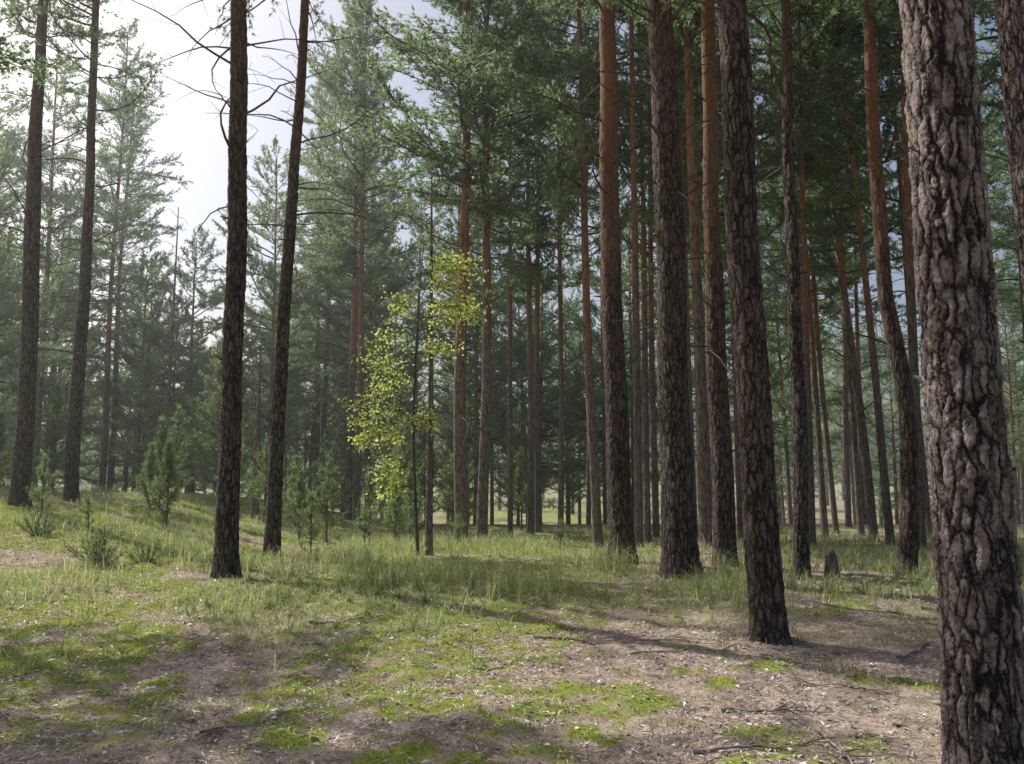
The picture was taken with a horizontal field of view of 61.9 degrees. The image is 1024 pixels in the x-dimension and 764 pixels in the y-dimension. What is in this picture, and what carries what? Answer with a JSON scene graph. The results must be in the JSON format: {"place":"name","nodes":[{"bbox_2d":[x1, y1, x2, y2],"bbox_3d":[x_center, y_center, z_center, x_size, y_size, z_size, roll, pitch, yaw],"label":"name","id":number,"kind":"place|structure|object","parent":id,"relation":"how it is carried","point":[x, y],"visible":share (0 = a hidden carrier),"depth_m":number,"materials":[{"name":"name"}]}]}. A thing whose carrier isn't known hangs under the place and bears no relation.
{"place":"outdoors","nodes":[
{"label":"outdoors","id":0,"kind":"place"},
{"bbox_2d":[0,478,1023,763],"bbox_3d":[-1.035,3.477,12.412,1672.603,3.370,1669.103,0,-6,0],"label":"forest ground","id":1,"kind":"structure","parent":0,"point":[662,720],"depth_m":6.73,"materials":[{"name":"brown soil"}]},
{"bbox_2d":[0,73,57,360],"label":"pine tree","id":2,"kind":"object","parent":1,"relation":"on","point":[8,143],"visible":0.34,"depth_m":37.36,"materials":[{"name":"green plant"}]},
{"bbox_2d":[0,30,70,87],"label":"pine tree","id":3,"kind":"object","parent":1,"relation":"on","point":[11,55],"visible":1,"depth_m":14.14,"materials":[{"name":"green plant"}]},
{"bbox_2d":[0,125,92,446],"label":"pine tree","id":4,"kind":"object","parent":1,"relation":"on","point":[14,310],"visible":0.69,"depth_m":27.47,"materials":[{"name":"green plant"}]},
{"bbox_2d":[32,379,67,494],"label":"pine tree","id":5,"kind":"object","parent":1,"relation":"on","point":[57,429],"visible":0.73,"depth_m":23.14,"materials":[{"name":"green plant"}]},
{"bbox_2d":[0,0,118,506],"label":"pine tree","id":6,"kind":"object","parent":1,"relation":"on","point":[21,473],"visible":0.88,"depth_m":18.32,"materials":[{"name":"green plant"}]},
{"bbox_2d":[1,240,123,491],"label":"pine tree","id":7,"kind":"object","parent":1,"relation":"on","point":[68,371],"visible":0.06,"depth_m":42.70,"materials":[{"name":"green plant"}]},
{"bbox_2d":[0,38,138,489],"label":"pine tree","id":8,"kind":"object","parent":1,"relation":"on","point":[49,195],"visible":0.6,"depth_m":36.63,"materials":[{"name":"green plant"}]},
{"bbox_2d":[0,179,144,488],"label":"pine tree","id":9,"kind":"object","parent":1,"relation":"on","point":[54,374],"visible":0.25,"depth_m":40.03,"materials":[{"name":"green plant"}]},
{"bbox_2d":[0,0,172,502],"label":"pine tree","id":10,"kind":"object","parent":1,"relation":"on","point":[71,491],"visible":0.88,"depth_m":20.37,"materials":[{"name":"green plant"}]},
{"bbox_2d":[61,523,127,565],"bbox_3d":[-6.065,2.437,12.632,0.843,0.744,0.945,-1,-6,6],"label":"juniper bush","id":11,"kind":"object","parent":1,"relation":"on","point":[95,549],"visible":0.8,"depth_m":12.52,"materials":[{"name":"green plant"}]},
{"bbox_2d":[79,314,158,491],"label":"pine tree","id":12,"kind":"object","parent":1,"relation":"on","point":[119,430],"visible":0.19,"depth_m":45.40,"materials":[{"name":"green plant"}]},
{"bbox_2d":[48,17,193,491],"bbox_3d":[-17.927,-5.837,38.205,5.807,22.708,6.005,5,-9,-39],"label":"pine tree","id":13,"kind":"object","parent":1,"relation":"on","point":[109,170],"visible":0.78,"depth_m":38.45,"materials":[{"name":"green plant"}]},
{"bbox_2d":[57,88,185,491],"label":"pine tree","id":14,"kind":"object","parent":1,"relation":"on","point":[150,195],"visible":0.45,"depth_m":41.84,"materials":[{"name":"green plant"}]},
{"bbox_2d":[68,241,192,491],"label":"pine tree","id":15,"kind":"object","parent":1,"relation":"on","point":[129,360],"visible":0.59,"depth_m":39.89,"materials":[{"name":"green plant"}]},
{"bbox_2d":[83,257,198,484],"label":"pine tree","id":16,"kind":"object","parent":1,"relation":"on","point":[125,368],"visible":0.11,"depth_m":43.79,"materials":[{"name":"green plant"}]},
{"bbox_2d":[110,350,174,490],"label":"pine tree","id":17,"kind":"object","parent":1,"relation":"on","point":[154,426],"visible":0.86,"depth_m":30.27,"materials":[{"name":"green plant"}]},
{"bbox_2d":[132,439,166,515],"bbox_3d":[-8.022,2.290,18.874,0.764,2.069,0.788,-5,-8,37],"label":"pine seedling","id":18,"kind":"object","parent":1,"relation":"on","point":[150,470],"visible":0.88,"depth_m":18.85,"materials":[{"name":"green plant"}]},
{"bbox_2d":[147,437,187,528],"bbox_3d":[-6.976,2.243,17.349,0.840,2.276,0.867,-4,-8,35],"label":"pine seedling","id":19,"kind":"object","parent":1,"relation":"on","point":[168,460],"visible":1,"depth_m":17.35,"materials":[{"name":"green plant"}]},
{"bbox_2d":[126,287,215,441],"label":"pine tree","id":20,"kind":"object","parent":1,"relation":"on","point":[182,350],"visible":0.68,"depth_m":36.16,"materials":[{"name":"green plant"}]},
{"bbox_2d":[154,403,195,503],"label":"pine tree","id":21,"kind":"object","parent":1,"relation":"on","point":[182,434],"visible":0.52,"depth_m":24.46,"materials":[{"name":"green plant"}]},
{"bbox_2d":[120,223,269,492],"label":"pine tree","id":22,"kind":"object","parent":1,"relation":"on","point":[200,305],"visible":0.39,"depth_m":39.95,"materials":[{"name":"green plant"}]},
{"bbox_2d":[184,336,254,497],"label":"pine tree","id":23,"kind":"object","parent":1,"relation":"on","point":[203,474],"visible":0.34,"depth_m":27.86,"materials":[{"name":"green plant"}]},
{"bbox_2d":[111,0,336,579],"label":"pine tree","id":24,"kind":"object","parent":1,"relation":"on","point":[226,557],"visible":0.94,"depth_m":12.11,"materials":[{"name":"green plant"}]},
{"bbox_2d":[180,330,268,505],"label":"pine tree","id":25,"kind":"object","parent":1,"relation":"on","point":[214,411],"visible":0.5,"depth_m":25.48,"materials":[{"name":"green plant"}]},
{"bbox_2d":[174,134,348,495],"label":"pine tree","id":26,"kind":"object","parent":1,"relation":"on","point":[257,338],"visible":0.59,"depth_m":36.24,"materials":[{"name":"green plant"}]},
{"bbox_2d":[243,345,288,518],"bbox_3d":[-7.113,1.558,24.118,1.677,5.210,0.937,1,-6,-13],"label":"dead pine snag","id":27,"kind":"object","parent":1,"relation":"on","point":[254,501],"visible":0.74,"depth_m":23.91,"materials":[{"name":"wood"}]},
{"bbox_2d":[211,269,341,464],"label":"pine tree","id":28,"kind":"object","parent":1,"relation":"on","point":[297,421],"visible":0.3,"depth_m":39.22,"materials":[{"name":"green plant"}]},
{"bbox_2d":[207,0,413,556],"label":"pine tree","id":29,"kind":"object","parent":1,"relation":"on","point":[273,522],"visible":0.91,"depth_m":15.23,"materials":[{"name":"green plant"}]},
{"bbox_2d":[261,68,368,501],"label":"pine tree","id":30,"kind":"object","parent":1,"relation":"on","point":[317,409],"visible":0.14,"depth_m":41.38,"materials":[{"name":"green plant"}]},
{"bbox_2d":[243,224,388,495],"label":"pine tree","id":31,"kind":"object","parent":1,"relation":"on","point":[336,355],"visible":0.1,"depth_m":44.46,"materials":[{"name":"green plant"}]},
{"bbox_2d":[303,455,352,542],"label":"pine tree","id":32,"kind":"object","parent":1,"relation":"on","point":[329,487],"visible":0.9,"depth_m":20.24,"materials":[{"name":"green plant"}]},
{"bbox_2d":[260,59,398,506],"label":"pine tree","id":33,"kind":"object","parent":1,"relation":"on","point":[330,291],"visible":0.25,"depth_m":38.67,"materials":[{"name":"green plant"}]},
{"bbox_2d":[258,0,429,521],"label":"pine tree","id":34,"kind":"object","parent":1,"relation":"on","point":[360,270],"visible":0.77,"depth_m":29.52,"materials":[{"name":"green plant"}]},
{"bbox_2d":[253,164,453,505],"bbox_3d":[-6.803,-2.054,35.701,8.101,15.812,8.457,-4,-8,36],"label":"pine tree","id":35,"kind":"object","parent":1,"relation":"on","point":[390,287],"visible":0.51,"depth_m":35.89,"materials":[{"name":"green plant"}]},
{"bbox_2d":[280,0,427,519],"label":"pine tree","id":36,"kind":"object","parent":1,"relation":"on","point":[350,388],"visible":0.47,"depth_m":30.54,"materials":[{"name":"green plant"}]},
{"bbox_2d":[352,463,386,543],"bbox_3d":[-3.274,2.996,19.787,0.840,2.276,0.867,-3,-7,23],"label":"pine seedling","id":37,"kind":"object","parent":1,"relation":"on","point":[370,494],"visible":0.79,"depth_m":19.78,"materials":[{"name":"green plant"}]},
{"bbox_2d":[301,106,441,510],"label":"pine tree","id":38,"kind":"object","parent":1,"relation":"on","point":[371,314],"visible":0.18,"depth_m":41.46,"materials":[{"name":"green plant"}]},
{"bbox_2d":[294,239,449,496],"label":"pine tree","id":39,"kind":"object","parent":1,"relation":"on","point":[336,410],"visible":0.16,"depth_m":44.37,"materials":[{"name":"green plant"}]},
{"bbox_2d":[330,244,454,519],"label":"pine tree","id":40,"kind":"object","parent":1,"relation":"on","point":[406,396],"visible":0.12,"depth_m":47.54,"materials":[{"name":"green plant"}]},
{"bbox_2d":[374,414,433,535],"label":"pine tree","id":41,"kind":"object","parent":1,"relation":"on","point":[408,453],"visible":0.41,"depth_m":24.38,"materials":[{"name":"green plant"}]},
{"bbox_2d":[334,244,491,556],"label":"birch sapling","id":42,"kind":"object","parent":1,"relation":"on","point":[444,266],"visible":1,"depth_m":15.19,"materials":[{"name":"green plant"}]},
{"bbox_2d":[379,160,455,521],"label":"pine tree","id":43,"kind":"object","parent":1,"relation":"on","point":[418,230],"visible":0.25,"depth_m":44.87,"materials":[{"name":"green plant"}]},
{"bbox_2d":[381,167,470,555],"bbox_3d":[-1.724,-0.277,15.762,1.830,7.510,1.200,5,-8,-36],"label":"dead pine snag","id":44,"kind":"object","parent":1,"relation":"on","point":[429,515],"visible":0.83,"depth_m":15.46,"materials":[{"name":"wood"}]},
{"bbox_2d":[400,122,507,516],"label":"pine tree","id":45,"kind":"object","parent":1,"relation":"on","point":[445,243],"visible":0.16,"depth_m":38.12,"materials":[{"name":"green plant"}]},
{"bbox_2d":[433,344,498,517],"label":"pine tree","id":46,"kind":"object","parent":1,"relation":"on","point":[474,446],"visible":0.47,"depth_m":25.21,"materials":[{"name":"green plant"}]},
{"bbox_2d":[0,493,938,763],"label":"moss carpet","id":47,"kind":"object","parent":1,"relation":"on","point":[354,647],"visible":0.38,"depth_m":7.34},
{"bbox_2d":[351,0,597,540],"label":"pine tree","id":48,"kind":"object","parent":1,"relation":"on","point":[466,192],"visible":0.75,"depth_m":21.06,"materials":[{"name":"green plant"}]},
{"bbox_2d":[400,206,558,523],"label":"pine tree","id":49,"kind":"object","parent":1,"relation":"on","point":[502,349],"visible":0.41,"depth_m":33.37,"materials":[{"name":"green plant"}]},
{"bbox_2d":[324,0,635,541],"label":"pine tree","id":50,"kind":"object","parent":1,"relation":"on","point":[475,159],"visible":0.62,"depth_m":22.02,"materials":[{"name":"green plant"}]},
{"bbox_2d":[433,268,546,523],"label":"pine tree","id":51,"kind":"object","parent":1,"relation":"on","point":[493,460],"visible":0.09,"depth_m":42.98,"materials":[{"name":"green plant"}]},
{"bbox_2d":[441,0,564,535],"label":"pine tree","id":52,"kind":"object","parent":1,"relation":"on","point":[510,453],"visible":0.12,"depth_m":24.25,"materials":[{"name":"green plant"}]},
{"bbox_2d":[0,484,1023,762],"bbox_3d":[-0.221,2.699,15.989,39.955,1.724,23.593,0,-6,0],"label":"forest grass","id":53,"kind":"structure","parent":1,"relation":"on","point":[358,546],"depth_m":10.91,"materials":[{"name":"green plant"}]},
{"bbox_2d":[0,233,1023,524],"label":"distant pine forest","id":54,"kind":"object","parent":1,"relation":"on","point":[890,425],"visible":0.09,"depth_m":57.09,"materials":[{"name":"green plant"}]},
{"bbox_2d":[430,4,599,535],"bbox_3d":[0.086,-4.181,25.551,5.355,17.917,4.176,1,-6,-8],"label":"pine tree","id":55,"kind":"object","parent":1,"relation":"on","point":[535,266],"visible":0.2,"depth_m":25.20,"materials":[{"name":"green plant"}]},
{"bbox_2d":[489,394,546,525],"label":"pine tree","id":56,"kind":"object","parent":1,"relation":"on","point":[519,427],"visible":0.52,"depth_m":29.32,"materials":[{"name":"green plant"}]},
{"bbox_2d":[467,270,580,523],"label":"pine tree","id":57,"kind":"object","parent":1,"relation":"on","point":[505,391],"visible":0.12,"depth_m":40.96,"materials":[{"name":"green plant"}]},
{"bbox_2d":[467,264,605,523],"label":"pine tree","id":58,"kind":"object","parent":1,"relation":"on","point":[519,358],"visible":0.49,"depth_m":37.30,"materials":[{"name":"green plant"}]},
{"bbox_2d":[470,1,627,532],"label":"pine tree","id":59,"kind":"object","parent":1,"relation":"on","point":[537,465],"visible":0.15,"depth_m":26.12,"materials":[{"name":"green plant"}]},
{"bbox_2d":[509,0,599,539],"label":"pine tree","id":60,"kind":"object","parent":1,"relation":"on","point":[561,407],"visible":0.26,"depth_m":23.29,"materials":[{"name":"green plant"}]},
{"bbox_2d":[504,288,629,523],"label":"pine tree","id":61,"kind":"object","parent":1,"relation":"on","point":[565,350],"visible":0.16,"depth_m":46.66,"materials":[{"name":"green plant"}]},
{"bbox_2d":[455,0,697,546],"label":"pine tree","id":62,"kind":"object","parent":1,"relation":"on","point":[579,125],"visible":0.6,"depth_m":19.23,"materials":[{"name":"green plant"}]},
{"bbox_2d":[539,1,638,529],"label":"pine tree","id":63,"kind":"object","parent":1,"relation":"on","point":[595,278],"visible":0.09,"depth_m":27.36,"materials":[{"name":"green plant"}]},
{"bbox_2d":[540,250,656,523],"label":"pine tree","id":64,"kind":"object","parent":1,"relation":"on","point":[577,385],"visible":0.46,"depth_m":34.80,"materials":[{"name":"green plant"}]},
{"bbox_2d":[499,0,700,563],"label":"pine tree","id":65,"kind":"object","parent":1,"relation":"on","point":[619,509],"visible":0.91,"depth_m":14.12,"materials":[{"name":"red plant"}]},
{"bbox_2d":[549,0,701,547],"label":"pine tree","id":66,"kind":"object","parent":1,"relation":"on","point":[638,504],"visible":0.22,"depth_m":18.36,"materials":[{"name":"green plant"}]},
{"bbox_2d":[575,0,702,542],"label":"pine tree","id":67,"kind":"object","parent":1,"relation":"on","point":[646,474],"visible":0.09,"depth_m":21.25,"materials":[{"name":"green plant"}]},
{"bbox_2d":[546,213,733,523],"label":"pine tree","id":68,"kind":"object","parent":1,"relation":"on","point":[625,296],"visible":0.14,"depth_m":38.39,"materials":[{"name":"green plant"}]},
{"bbox_2d":[574,2,724,537],"bbox_3d":[4.259,-5.460,25.054,3.792,20.384,4.869,-5,-8,36],"label":"pine tree","id":69,"kind":"object","parent":1,"relation":"on","point":[654,478],"visible":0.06,"depth_m":24.12,"materials":[{"name":"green plant"}]},
{"bbox_2d":[529,0,782,579],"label":"pine tree","id":70,"kind":"object","parent":1,"relation":"on","point":[679,547],"visible":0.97,"depth_m":12.01,"materials":[{"name":"brown plant"}]},
{"bbox_2d":[535,0,776,548],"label":"pine tree","id":71,"kind":"object","parent":1,"relation":"on","point":[703,464],"visible":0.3,"depth_m":17.32,"materials":[{"name":"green plant"}]},
{"bbox_2d":[557,0,799,540],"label":"pine tree","id":72,"kind":"object","parent":1,"relation":"on","point":[646,219],"visible":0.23,"depth_m":20.54,"materials":[{"name":"green plant"}]},
{"bbox_2d":[580,0,831,567],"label":"pine tree","id":73,"kind":"object","parent":1,"relation":"on","point":[724,538],"visible":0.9,"depth_m":13.59,"materials":[{"name":"red plant"}]},
{"bbox_2d":[600,164,816,457],"bbox_3d":[8.476,-2.245,37.766,10.087,17.658,8.406,2,-6,-26],"label":"pine tree","id":74,"kind":"object","parent":1,"relation":"on","point":[729,351],"visible":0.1,"depth_m":36.60,"materials":[{"name":"green plant"}]},
{"bbox_2d":[647,26,777,529],"bbox_3d":[6.458,-4.651,27.763,4.048,19.361,5.296,-5,-8,38],"label":"pine tree","id":75,"kind":"object","parent":1,"relation":"on","point":[727,306],"visible":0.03,"depth_m":27.24,"materials":[{"name":"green plant"}]},
{"bbox_2d":[637,0,824,541],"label":"pine tree","id":76,"kind":"object","parent":1,"relation":"on","point":[759,109],"visible":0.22,"depth_m":22.09,"materials":[{"name":"green plant"}]},
{"bbox_2d":[651,0,825,645],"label":"pine tree","id":77,"kind":"object","parent":1,"relation":"on","point":[767,614],"visible":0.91,"depth_m":7.95,"materials":[{"name":"brown plant"}]},
{"bbox_2d":[731,321,825,523],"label":"pine tree","id":78,"kind":"object","parent":1,"relation":"on","point":[781,483],"visible":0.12,"depth_m":48.97,"materials":[{"name":"green plant"}]},
{"bbox_2d":[724,186,848,523],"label":"pine tree","id":79,"kind":"object","parent":1,"relation":"on","point":[781,403],"visible":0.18,"depth_m":39.76,"materials":[{"name":"green plant"}]},
{"bbox_2d":[719,14,861,465],"bbox_3d":[11.089,-5.140,34.858,6.504,22.283,4.984,-5,-8,38],"label":"pine tree","id":80,"kind":"object","parent":1,"relation":"on","point":[774,242],"visible":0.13,"depth_m":34.56,"materials":[{"name":"green plant"}]},
{"bbox_2d":[683,0,900,580],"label":"pine tree","id":81,"kind":"object","parent":1,"relation":"on","point":[801,540],"visible":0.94,"depth_m":12.15,"materials":[{"name":"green plant"}]},
{"bbox_2d":[748,0,866,538],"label":"pine tree","id":82,"kind":"object","parent":1,"relation":"on","point":[822,490],"visible":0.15,"depth_m":24.16,"materials":[{"name":"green plant"}]},
{"bbox_2d":[747,0,877,544],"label":"pine tree","id":83,"kind":"object","parent":1,"relation":"on","point":[801,170],"visible":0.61,"depth_m":20.37,"materials":[{"name":"green plant"}]},
{"bbox_2d":[750,2,884,533],"bbox_3d":[9.438,-5.069,26.745,4.777,20.032,3.659,1,-6,-13],"label":"pine tree","id":84,"kind":"object","parent":1,"relation":"on","point":[827,447],"visible":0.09,"depth_m":26.15,"materials":[{"name":"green plant"}]},
{"bbox_2d":[750,0,901,541],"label":"pine tree","id":85,"kind":"object","parent":1,"relation":"on","point":[860,408],"visible":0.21,"depth_m":22.29,"materials":[{"name":"green plant"}]},
{"bbox_2d":[755,0,903,544],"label":"pine tree","id":86,"kind":"object","parent":1,"relation":"on","point":[854,180],"visible":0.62,"depth_m":20.38,"materials":[{"name":"green plant"}]},
{"bbox_2d":[768,0,903,535],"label":"pine tree","id":87,"kind":"object","parent":1,"relation":"on","point":[855,452],"visible":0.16,"depth_m":25.04,"materials":[{"name":"green plant"}]},
{"bbox_2d":[781,1,890,526],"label":"pine tree","id":88,"kind":"object","parent":1,"relation":"on","point":[848,522],"visible":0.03,"depth_m":29.93,"materials":[{"name":"green plant"}]},
{"bbox_2d":[784,244,919,523],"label":"pine tree","id":89,"kind":"object","parent":1,"relation":"on","point":[864,354],"visible":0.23,"depth_m":45.44,"materials":[{"name":"green plant"}]},
{"bbox_2d":[800,93,916,523],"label":"pine tree","id":90,"kind":"object","parent":1,"relation":"on","point":[857,320],"visible":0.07,"depth_m":35.12,"materials":[{"name":"green plant"}]},
{"bbox_2d":[714,0,1023,576],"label":"pine tree","id":91,"kind":"object","parent":1,"relation":"on","point":[908,536],"visible":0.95,"depth_m":12.62,"materials":[{"name":"red plant"}]},
{"bbox_2d":[803,0,1000,549],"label":"pine tree","id":92,"kind":"object","parent":1,"relation":"on","point":[911,301],"visible":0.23,"depth_m":18.46,"materials":[{"name":"brown plant"}]},
{"bbox_2d":[815,0,999,540],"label":"pine tree","id":93,"kind":"object","parent":1,"relation":"on","point":[889,176],"visible":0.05,"depth_m":23.70,"materials":[{"name":"green plant"}]},
{"bbox_2d":[823,0,1000,360],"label":"pine tree","id":94,"kind":"object","parent":1,"relation":"on","point":[981,79],"visible":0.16,"depth_m":20.65,"materials":[{"name":"green plant"}]},
{"bbox_2d":[842,0,1023,763],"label":"pine tree","id":95,"kind":"object","parent":1,"relation":"on","point":[976,555],"visible":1,"depth_m":3.73,"materials":[{"name":"brown plant"}]},
{"bbox_2d":[877,0,1023,344],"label":"pine tree","id":96,"kind":"object","parent":1,"relation":"on","point":[993,105],"visible":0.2,"depth_m":18.20,"materials":[{"name":"green plant"}]},
{"bbox_2d":[902,0,1023,342],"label":"pine tree","id":97,"kind":"object","parent":1,"relation":"on","point":[1009,19],"visible":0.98,"depth_m":9.34,"materials":[{"name":"green plant"}]},
{"bbox_2d":[912,81,1019,314],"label":"pine tree","id":98,"kind":"object","parent":1,"relation":"on","point":[996,244],"visible":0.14,"depth_m":31.04,"materials":[{"name":"green plant"}]},
{"bbox_2d":[975,5,1017,274],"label":"pine tree","id":99,"kind":"object","parent":1,"relation":"on","point":[989,208],"visible":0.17,"depth_m":28.63,"materials":[{"name":"green plant"}]},
{"bbox_2d":[977,1,1023,230],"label":"pine tree","id":100,"kind":"object","parent":1,"relation":"on","point":[1004,159],"visible":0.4,"depth_m":24.83,"materials":[{"name":"green plant"}]},
{"bbox_2d":[980,93,1023,449],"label":"pine tree","id":101,"kind":"object","parent":1,"relation":"on","point":[999,265],"visible":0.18,"depth_m":39.06,"materials":[{"name":"green plant"}]},
{"bbox_2d":[996,274,1023,523],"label":"pine tree","id":102,"kind":"object","parent":1,"relation":"on","point":[1014,456],"visible":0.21,"depth_m":44.68,"materials":[{"name":"green plant"}]},
{"bbox_2d":[0,0,1023,478],"label":"sky","id":103,"kind":"structure","parent":0,"point":[191,126],"materials":[{"name":"white"}]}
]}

